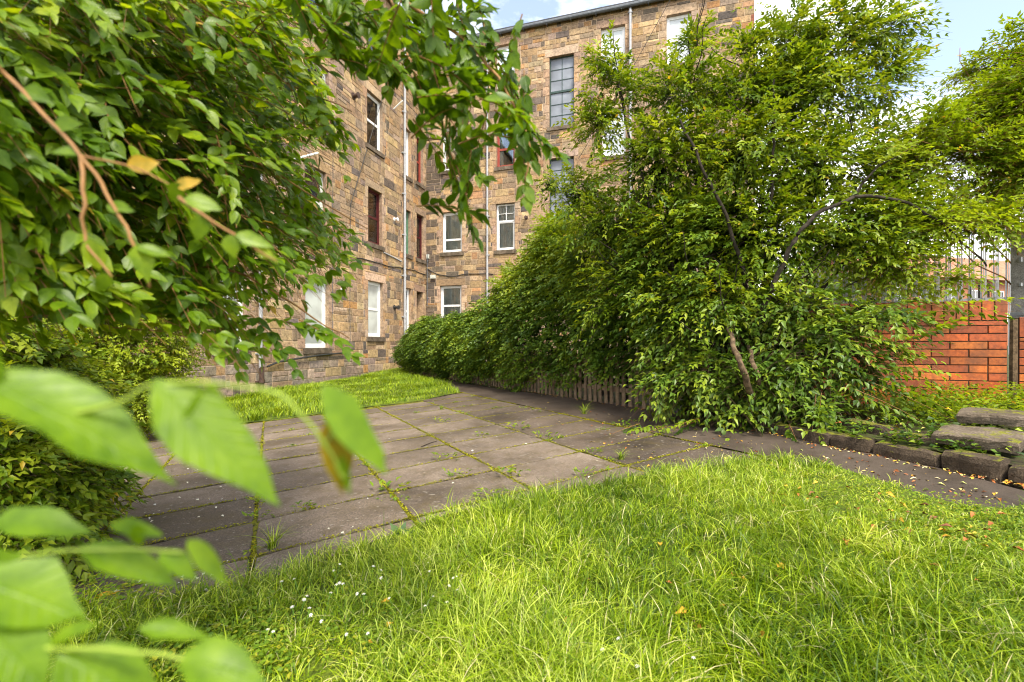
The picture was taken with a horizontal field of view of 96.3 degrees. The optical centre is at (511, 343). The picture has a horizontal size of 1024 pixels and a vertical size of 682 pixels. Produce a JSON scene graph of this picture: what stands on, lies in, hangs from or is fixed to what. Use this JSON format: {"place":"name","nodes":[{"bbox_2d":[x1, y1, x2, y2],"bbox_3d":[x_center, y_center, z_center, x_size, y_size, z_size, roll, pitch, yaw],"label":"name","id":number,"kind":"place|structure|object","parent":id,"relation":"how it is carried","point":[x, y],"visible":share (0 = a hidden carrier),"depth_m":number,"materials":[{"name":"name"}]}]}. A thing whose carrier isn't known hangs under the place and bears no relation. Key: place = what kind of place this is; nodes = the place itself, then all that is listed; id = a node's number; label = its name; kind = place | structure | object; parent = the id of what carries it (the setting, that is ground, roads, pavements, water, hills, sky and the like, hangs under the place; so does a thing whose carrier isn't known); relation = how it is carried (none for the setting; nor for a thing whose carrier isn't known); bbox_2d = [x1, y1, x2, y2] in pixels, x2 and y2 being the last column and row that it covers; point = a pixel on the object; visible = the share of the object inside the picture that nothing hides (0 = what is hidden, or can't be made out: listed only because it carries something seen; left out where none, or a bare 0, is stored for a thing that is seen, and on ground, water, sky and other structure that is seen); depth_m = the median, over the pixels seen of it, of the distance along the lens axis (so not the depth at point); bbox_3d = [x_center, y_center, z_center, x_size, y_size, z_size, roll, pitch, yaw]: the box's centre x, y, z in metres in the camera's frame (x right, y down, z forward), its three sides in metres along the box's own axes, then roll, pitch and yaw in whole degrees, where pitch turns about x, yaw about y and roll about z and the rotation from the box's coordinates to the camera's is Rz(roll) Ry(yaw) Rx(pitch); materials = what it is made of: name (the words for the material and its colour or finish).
{"place":"outdoors","nodes":[
{"label":"outdoors","id":0,"kind":"place"},
{"bbox_2d":[146,367,459,430],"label":"lawn","id":1,"kind":"structure","parent":0,"point":[269,417],"depth_m":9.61,"materials":[{"name":"plant"}]},
{"bbox_2d":[61,393,771,605],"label":"pavement","id":2,"kind":"structure","parent":0,"point":[339,517],"depth_m":3.97,"materials":[{"name":"concrete"}]},
{"bbox_2d":[245,495,264,503],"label":"weed","id":3,"kind":"object","parent":2,"relation":"on","point":[257,500],"visible":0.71,"depth_m":3.47,"materials":[{"name":"green plant"}]},
{"bbox_2d":[242,508,274,518],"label":"weed","id":4,"kind":"object","parent":2,"relation":"on","point":[246,514],"visible":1,"depth_m":3.19,"materials":[{"name":"green plant"}]},
{"bbox_2d":[235,517,299,550],"bbox_3d":[-1.391,1.112,2.653,0.408,0.171,0.363,0,0,-37],"label":"weed","id":5,"kind":"object","parent":2,"relation":"on","point":[272,544],"visible":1,"depth_m":2.68,"materials":[{"name":"green plant"}]},
{"bbox_2d":[289,500,316,509],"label":"weed","id":6,"kind":"object","parent":2,"relation":"on","point":[309,504],"visible":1,"depth_m":3.30,"materials":[{"name":"green plant"}]},
{"bbox_2d":[114,438,589,599],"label":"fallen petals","id":7,"kind":"object","parent":2,"relation":"on","point":[223,515],"visible":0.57,"depth_m":3.24,"materials":[{"name":"white plant"}]},
{"bbox_2d":[86,392,774,597],"bbox_3d":[-3.485,1.268,6.049,8.027,0.676,10.808,0,0,-28],"label":"joint moss","id":8,"kind":"object","parent":2,"relation":"in","point":[405,508],"visible":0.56,"depth_m":4.13,"materials":[{"name":"green plant"}]},
{"bbox_2d":[369,476,410,491],"bbox_3d":[-0.961,1.106,3.633,0.348,0.088,0.205,0,0,0],"label":"weed","id":9,"kind":"object","parent":8,"relation":"on","point":[387,484],"visible":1,"depth_m":3.63,"materials":[{"name":"green plant"}]},
{"bbox_2d":[121,392,720,554],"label":"weeds","id":10,"kind":"object","parent":8,"relation":"on","point":[394,498],"visible":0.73,"depth_m":4.37,"materials":[{"name":"green plant"}]},
{"bbox_2d":[612,419,636,426],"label":"weed","id":11,"kind":"object","parent":8,"relation":"on","point":[626,422],"visible":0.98,"depth_m":5.48,"materials":[{"name":"green plant"}]},
{"bbox_2d":[432,452,456,459],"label":"weed","id":12,"kind":"object","parent":2,"relation":"on","point":[444,455],"visible":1,"depth_m":4.43,"materials":[{"name":"green plant"}]},
{"bbox_2d":[442,467,475,475],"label":"weed","id":13,"kind":"object","parent":2,"relation":"on","point":[449,472],"visible":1,"depth_m":3.87,"materials":[{"name":"green plant"}]},
{"bbox_2d":[473,487,508,498],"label":"weed","id":14,"kind":"object","parent":2,"relation":"on","point":[481,490],"visible":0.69,"depth_m":3.31,"materials":[{"name":"green plant"}]},
{"bbox_2d":[488,464,530,475],"bbox_3d":[-0.023,1.049,3.810,0.362,0.074,0.198,0,0,0],"label":"weed","id":15,"kind":"object","parent":2,"relation":"on","point":[510,470],"visible":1,"depth_m":3.82,"materials":[{"name":"green plant"}]},
{"bbox_2d":[505,421,530,427],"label":"weed","id":16,"kind":"object","parent":2,"relation":"on","point":[517,425],"visible":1,"depth_m":5.75,"materials":[{"name":"green plant"}]},
{"bbox_2d":[532,430,557,437],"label":"weed","id":17,"kind":"object","parent":2,"relation":"on","point":[540,435],"visible":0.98,"depth_m":5.10,"materials":[{"name":"green plant"}]},
{"bbox_2d":[573,466,599,475],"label":"weed","id":18,"kind":"object","parent":2,"relation":"on","point":[575,469],"visible":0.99,"depth_m":3.69,"materials":[{"name":"green plant"}]},
{"bbox_2d":[605,447,626,459],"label":"weed","id":19,"kind":"object","parent":2,"relation":"on","point":[621,456],"visible":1,"depth_m":4.04,"materials":[{"name":"green plant"}]},
{"bbox_2d":[47,445,1023,681],"bbox_3d":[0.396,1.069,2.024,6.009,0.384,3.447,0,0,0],"label":"lawn","id":20,"kind":"structure","parent":0,"point":[329,673],"depth_m":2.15,"materials":[{"name":"plant"}]},
{"bbox_2d":[0,507,226,627],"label":"foreground shoot","id":21,"kind":"object","parent":20,"relation":"on","point":[42,586],"visible":1,"depth_m":0.30,"materials":[{"name":"green plant"}]},
{"bbox_2d":[0,603,265,681],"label":"foreground shoot","id":22,"kind":"object","parent":20,"relation":"on","point":[25,654],"visible":1,"depth_m":0.27,"materials":[{"name":"green plant"}]},
{"bbox_2d":[49,566,299,679],"bbox_3d":[-1.928,1.187,2.015,2.532,0.179,0.732,0,0,13],"label":"ground cover","id":23,"kind":"object","parent":20,"relation":"on","point":[254,656],"visible":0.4,"depth_m":1.85,"materials":[{"name":"green plant"}]},
{"bbox_2d":[0,359,386,506],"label":"foreground shoot","id":24,"kind":"object","parent":20,"relation":"on","point":[205,429],"visible":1,"depth_m":0.26,"materials":[{"name":"green plant"}]},
{"bbox_2d":[390,522,413,535],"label":"dock plant","id":25,"kind":"object","parent":20,"relation":"on","point":[397,528],"visible":0.55,"depth_m":2.69,"materials":[{"name":"green plant"}]},
{"bbox_2d":[257,458,1023,674],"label":"clover","id":26,"kind":"object","parent":20,"relation":"on","point":[280,669],"visible":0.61,"depth_m":2.26,"materials":[{"name":"green plant"}]},
{"bbox_2d":[363,480,1023,644],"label":"fallen leaves","id":27,"kind":"object","parent":20,"relation":"on","point":[972,514],"visible":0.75,"depth_m":2.29,"materials":[{"name":"plant"}]},
{"bbox_2d":[398,0,1023,303],"label":"sky","id":28,"kind":"structure","parent":0,"point":[970,19],"materials":[{"name":"blue"}]},
{"bbox_2d":[410,346,1023,489],"bbox_3d":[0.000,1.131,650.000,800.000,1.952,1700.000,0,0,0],"label":"ground","id":29,"kind":"structure","parent":0,"point":[614,399],"depth_m":9.41,"materials":[{"name":"soil"}]},
{"bbox_2d":[0,316,154,589],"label":"shrub","id":30,"kind":"object","parent":29,"relation":"on","point":[36,470],"visible":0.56,"depth_m":2.63,"materials":[{"name":"green plant"}]},
{"bbox_2d":[3,299,213,439],"bbox_3d":[-5.822,0.085,6.181,2.974,2.984,1.774,0,0,-25],"label":"shrub","id":31,"kind":"object","parent":29,"relation":"on","point":[166,363],"visible":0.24,"depth_m":6.27,"materials":[{"name":"green plant"}]},
{"bbox_2d":[0,0,571,383],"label":"leafy tree","id":32,"kind":"object","parent":29,"relation":"on","point":[97,98],"visible":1,"depth_m":1.10,"materials":[{"name":"green plant"}]},
{"bbox_2d":[4,0,753,405],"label":"tenement building","id":33,"kind":"structure","parent":29,"relation":"on","point":[424,262],"depth_m":19.85,"materials":[{"name":"stone"}]},
{"bbox_2d":[212,288,251,355],"bbox_3d":[-7.500,-0.864,12.184,0.275,2.369,1.135,0,0,17],"label":"window","id":34,"kind":"structure","parent":33,"relation":"in","point":[238,351],"depth_m":12.54,"materials":[{"name":"white plastic"}]},
{"bbox_2d":[305,167,322,238],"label":"window","id":35,"kind":"structure","parent":33,"relation":"in","point":[313,180],"depth_m":15.37,"materials":[{"name":"white glass"}]},
{"bbox_2d":[303,279,331,353],"bbox_3d":[-6.550,-0.894,15.300,0.275,2.437,1.319,0,0,17],"label":"window","id":36,"kind":"structure","parent":33,"relation":"in","point":[317,309],"depth_m":15.40,"materials":[{"name":"white glass"}]},
{"bbox_2d":[307,62,327,134],"bbox_3d":[-6.550,-8.223,15.300,0.275,2.330,1.319,0,0,17],"label":"window","id":37,"kind":"structure","parent":33,"relation":"in","point":[309,70],"depth_m":15.46,"materials":[{"name":"white plastic"}]},
{"bbox_2d":[351,100,381,201],"bbox_3d":[-5.530,-8.600,18.296,0.022,6.929,2.892,0,0,17],"label":"overhead wire","id":38,"kind":"object","parent":33,"relation":"on","point":[366,151],"visible":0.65,"depth_m":17.79,"materials":[{"name":"black plastic"}]},
{"bbox_2d":[365,92,384,158],"bbox_3d":[-5.579,-8.820,18.482,0.275,2.310,1.277,0,0,17],"label":"window","id":39,"kind":"structure","parent":33,"relation":"in","point":[373,105],"depth_m":18.62,"materials":[{"name":"white plastic"}]},
{"bbox_2d":[366,281,385,340],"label":"window","id":40,"kind":"structure","parent":33,"relation":"in","point":[373,288],"depth_m":18.67,"materials":[{"name":"white glass"}]},
{"bbox_2d":[367,188,384,250],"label":"window","id":41,"kind":"structure","parent":33,"relation":"in","point":[373,197],"depth_m":18.68,"materials":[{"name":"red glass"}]},
{"bbox_2d":[403,289,408,334],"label":"window","id":42,"kind":"structure","parent":33,"relation":"in","point":[407,290],"depth_m":21.21,"materials":[{"name":"white plastic"}]},
{"bbox_2d":[402,131,412,182],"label":"window","id":43,"kind":"structure","parent":33,"relation":"in","point":[409,179],"depth_m":21.13,"materials":[{"name":"white plastic"}]},
{"bbox_2d":[403,211,412,259],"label":"window","id":44,"kind":"structure","parent":33,"relation":"in","point":[408,256],"depth_m":21.13,"materials":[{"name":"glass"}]},
{"bbox_2d":[415,140,424,189],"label":"window","id":45,"kind":"structure","parent":33,"relation":"in","point":[418,182],"depth_m":22.28,"materials":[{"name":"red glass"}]},
{"bbox_2d":[415,215,425,263],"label":"window","id":46,"kind":"structure","parent":33,"relation":"in","point":[419,219],"depth_m":22.35,"materials":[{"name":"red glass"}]},
{"bbox_2d":[440,129,457,174],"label":"window","id":47,"kind":"structure","parent":33,"relation":"in","point":[444,160],"depth_m":22.47,"materials":[{"name":"white plastic"}]},
{"bbox_2d":[441,286,460,317],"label":"window","id":48,"kind":"structure","parent":33,"relation":"in","point":[450,295],"depth_m":22.51,"materials":[{"name":"white plastic"}]},
{"bbox_2d":[440,212,463,256],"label":"window","id":49,"kind":"structure","parent":33,"relation":"in","point":[452,228],"depth_m":22.47,"materials":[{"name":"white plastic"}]},
{"bbox_2d":[494,133,514,170],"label":"window","id":50,"kind":"structure","parent":33,"relation":"in","point":[500,151],"depth_m":21.70,"materials":[{"name":"red glass"}]},
{"bbox_2d":[493,203,516,254],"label":"window","id":51,"kind":"structure","parent":33,"relation":"in","point":[505,212],"depth_m":21.67,"materials":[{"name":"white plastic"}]},
{"bbox_2d":[495,46,514,91],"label":"window","id":52,"kind":"structure","parent":33,"relation":"in","point":[506,47],"depth_m":21.64,"materials":[{"name":"white plastic"}]},
{"bbox_2d":[547,55,575,131],"bbox_3d":[2.251,-11.330,20.746,1.320,3.364,0.275,0,0,17],"label":"window","id":53,"kind":"structure","parent":33,"relation":"in","point":[561,68],"depth_m":20.84,"materials":[{"name":"grey glass"}]},
{"bbox_2d":[550,157,573,214],"bbox_3d":[2.276,-6.903,20.830,1.120,2.982,0.100,0,0,17],"label":"window","id":54,"kind":"structure","parent":33,"relation":"in","point":[556,165],"depth_m":20.88,"materials":[{"name":"white"}]},
{"bbox_2d":[601,26,624,80],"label":"window","id":55,"kind":"structure","parent":33,"relation":"in","point":[619,32],"depth_m":20.13,"materials":[{"name":"white plastic"}]},
{"bbox_2d":[601,108,627,160],"bbox_3d":[4.459,-9.144,20.072,1.203,2.236,0.275,0,0,17],"label":"window","id":56,"kind":"structure","parent":33,"relation":"in","point":[605,153],"depth_m":20.11,"materials":[{"name":"white plastic"}]},
{"bbox_2d":[578,1,669,158],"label":"overhead wire","id":57,"kind":"object","parent":33,"relation":"attached to","point":[634,64],"visible":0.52,"depth_m":18.87,"materials":[{"name":"black plastic"}]},
{"bbox_2d":[664,13,690,68],"bbox_3d":[7.014,-12.709,19.293,1.168,2.267,0.275,0,0,17],"label":"window","id":58,"kind":"structure","parent":33,"relation":"in","point":[673,23],"depth_m":19.41,"materials":[{"name":"white plastic"}]},
{"bbox_2d":[410,351,656,409],"bbox_3d":[-0.879,0.612,11.794,0.055,1.018,13.007,0,0,-28],"label":"picket fence","id":59,"kind":"object","parent":29,"relation":"on","point":[596,387],"visible":0.22,"depth_m":7.72,"materials":[{"name":"brown wood"}]},
{"bbox_2d":[93,373,1023,597],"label":"fallen leaves","id":60,"kind":"object","parent":29,"relation":"on","point":[972,477],"depth_m":3.35,"materials":[{"name":"plant"}]},
{"bbox_2d":[479,207,668,349],"bbox_3d":[1.047,-1.260,9.421,2.491,3.446,5.057,0,0,-39],"label":"garden shrub","id":61,"kind":"object","parent":29,"relation":"on","point":[497,281],"visible":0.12,"depth_m":9.37,"materials":[{"name":"green plant"}]},
{"bbox_2d":[390,183,778,418],"bbox_3d":[-0.479,-0.502,11.977,2.610,3.802,14.741,0,0,-27],"label":"hedge","id":62,"kind":"object","parent":29,"relation":"on","point":[436,344],"visible":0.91,"depth_m":8.06,"materials":[{"name":"green plant"}]},
{"bbox_2d":[758,253,869,303],"bbox_3d":[14.935,-2.396,24.933,8.677,6.621,6.625,0,0,34],"label":"distant tree","id":63,"kind":"object","parent":29,"relation":"on","point":[833,283],"visible":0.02,"depth_m":23.79,"materials":[{"name":"green plant"}]},
{"bbox_2d":[830,433,878,452],"bbox_3d":[2.946,0.865,3.944,0.185,0.161,0.324,0,0,-18],"label":"kerb stone","id":64,"kind":"object","parent":29,"relation":"on","point":[848,442],"visible":0.59,"depth_m":3.88,"materials":[{"name":"grey stone"}]},
{"bbox_2d":[690,300,1023,415],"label":"brick wall","id":65,"kind":"structure","parent":29,"relation":"on","point":[976,353],"depth_m":5.10,"materials":[{"name":"orange brick"}]},
{"bbox_2d":[812,254,972,303],"bbox_3d":[18.854,-2.400,23.378,7.344,5.874,5.634,0,0,25],"label":"distant tree","id":66,"kind":"object","parent":29,"relation":"on","point":[908,287],"visible":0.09,"depth_m":22.69,"materials":[{"name":"green plant"}]},
{"bbox_2d":[786,253,1009,345],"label":"brick terrace","id":67,"kind":"structure","parent":29,"relation":"on","point":[1002,273],"depth_m":36.48,"materials":[{"name":"brown brick"}]},
{"bbox_2d":[972,290,977,297],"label":"window","id":68,"kind":"structure","parent":67,"relation":"in","point":[976,294],"depth_m":35.47,"materials":[{"name":"white plastic"}]},
{"bbox_2d":[873,441,942,468],"bbox_3d":[3.088,0.869,3.566,0.187,0.154,0.453,0,0,-17],"label":"kerb stone","id":69,"kind":"object","parent":29,"relation":"on","point":[927,457],"visible":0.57,"depth_m":3.50,"materials":[{"name":"grey stone"}]},
{"bbox_2d":[799,201,1023,354],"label":"steel palisade fence","id":70,"kind":"object","parent":29,"relation":"on","point":[996,284],"visible":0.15,"depth_m":6.58,"materials":[{"name":"grey metal"}]},
{"bbox_2d":[815,10,1023,321],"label":"yellow green tree","id":71,"kind":"object","parent":29,"relation":"on","point":[984,128],"visible":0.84,"depth_m":5.27,"materials":[{"name":"green plant"}]},
{"bbox_2d":[960,283,989,297],"bbox_3d":[6.960,-0.125,6.914,0.550,1.550,0.111,0,0,29],"label":"metal fence","id":72,"kind":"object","parent":29,"relation":"on","point":[988,294],"depth_m":6.84,"materials":[{"name":"grey metal"}]},
{"bbox_2d":[941,449,1011,484],"bbox_3d":[3.229,0.850,3.198,0.187,0.180,0.334,0,0,-22],"label":"kerb stone","id":73,"kind":"object","parent":29,"relation":"on","point":[989,466],"visible":0.8,"depth_m":3.13,"materials":[{"name":"grey stone"}]},
{"bbox_2d":[1010,229,1023,317],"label":"concrete post","id":74,"kind":"object","parent":29,"relation":"on","point":[1017,276],"visible":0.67,"depth_m":5.70,"materials":[{"name":"concrete"}]},
{"bbox_2d":[414,375,1023,507],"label":"path","id":75,"kind":"structure","parent":0,"point":[605,412],"depth_m":4.12,"materials":[{"name":"grey asphalt"}]},
{"bbox_2d":[577,401,591,413],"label":"weed","id":76,"kind":"object","parent":75,"relation":"on","point":[584,410],"visible":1,"depth_m":6.42,"materials":[{"name":"green plant"}]},
{"bbox_2d":[757,421,834,445],"bbox_3d":[2.774,0.875,4.496,0.188,0.150,0.840,0,0,-15],"label":"kerb stone","id":77,"kind":"object","parent":75,"relation":"on","point":[811,436],"visible":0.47,"depth_m":4.35,"materials":[{"name":"grey stone"}]},
{"bbox_2d":[681,403,1023,464],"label":"soil bed","id":78,"kind":"object","parent":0,"point":[1013,460],"visible":0.11,"depth_m":4.10,"materials":[{"name":"brown soil"}]},
{"bbox_2d":[533,0,986,423],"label":"tree","id":79,"kind":"object","parent":78,"relation":"on","point":[780,84],"visible":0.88,"depth_m":5.74,"materials":[{"name":"green plant"}]},
{"bbox_2d":[613,274,1023,444],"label":"laurel like shrub","id":80,"kind":"object","parent":78,"relation":"on","point":[778,384],"visible":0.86,"depth_m":4.80,"materials":[{"name":"green plant"}]},
{"bbox_2d":[840,418,894,434],"bbox_3d":[3.238,0.779,4.198,0.169,0.144,0.440,0,0,-7],"label":"kerb stone","id":81,"kind":"object","parent":78,"relation":"on","point":[877,431],"visible":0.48,"depth_m":4.09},
{"bbox_2d":[739,393,1023,457],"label":"ivy ground cover","id":82,"kind":"object","parent":78,"relation":"on","point":[903,433],"visible":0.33,"depth_m":3.94,"materials":[{"name":"green plant"}]},
{"bbox_2d":[836,413,930,431],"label":"fallen leaves","id":83,"kind":"object","parent":78,"relation":"on","point":[880,423],"visible":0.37,"depth_m":4.31,"materials":[{"name":"plant"}]},
{"bbox_2d":[883,431,930,442],"bbox_3d":[3.266,0.788,3.805,0.172,0.112,0.276,0,0,-19],"label":"kerb stone","id":84,"kind":"object","parent":78,"relation":"on","point":[909,437],"visible":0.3,"depth_m":3.74,"materials":[{"name":"grey stone"}]},
{"bbox_2d":[845,380,1023,427],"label":"weed patch","id":85,"kind":"object","parent":78,"relation":"on","point":[998,401],"visible":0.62,"depth_m":4.46,"materials":[{"name":"green plant"}]},
{"bbox_2d":[931,425,1023,454],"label":"stone slab","id":86,"kind":"structure","parent":78,"relation":"on","point":[988,438],"depth_m":3.33,"materials":[{"name":"grey stone"}]},
{"bbox_2d":[956,407,1023,426],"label":"stone slab","id":87,"kind":"structure","parent":78,"relation":"on","point":[1007,417],"depth_m":3.75,"materials":[{"name":"grey stone"}]},
{"bbox_2d":[1008,465,1023,488],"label":"kerb stone","id":88,"kind":"object","parent":78,"relation":"on","point":[1015,473],"visible":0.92,"depth_m":2.96,"materials":[{"name":"grey stone"}]}
]}

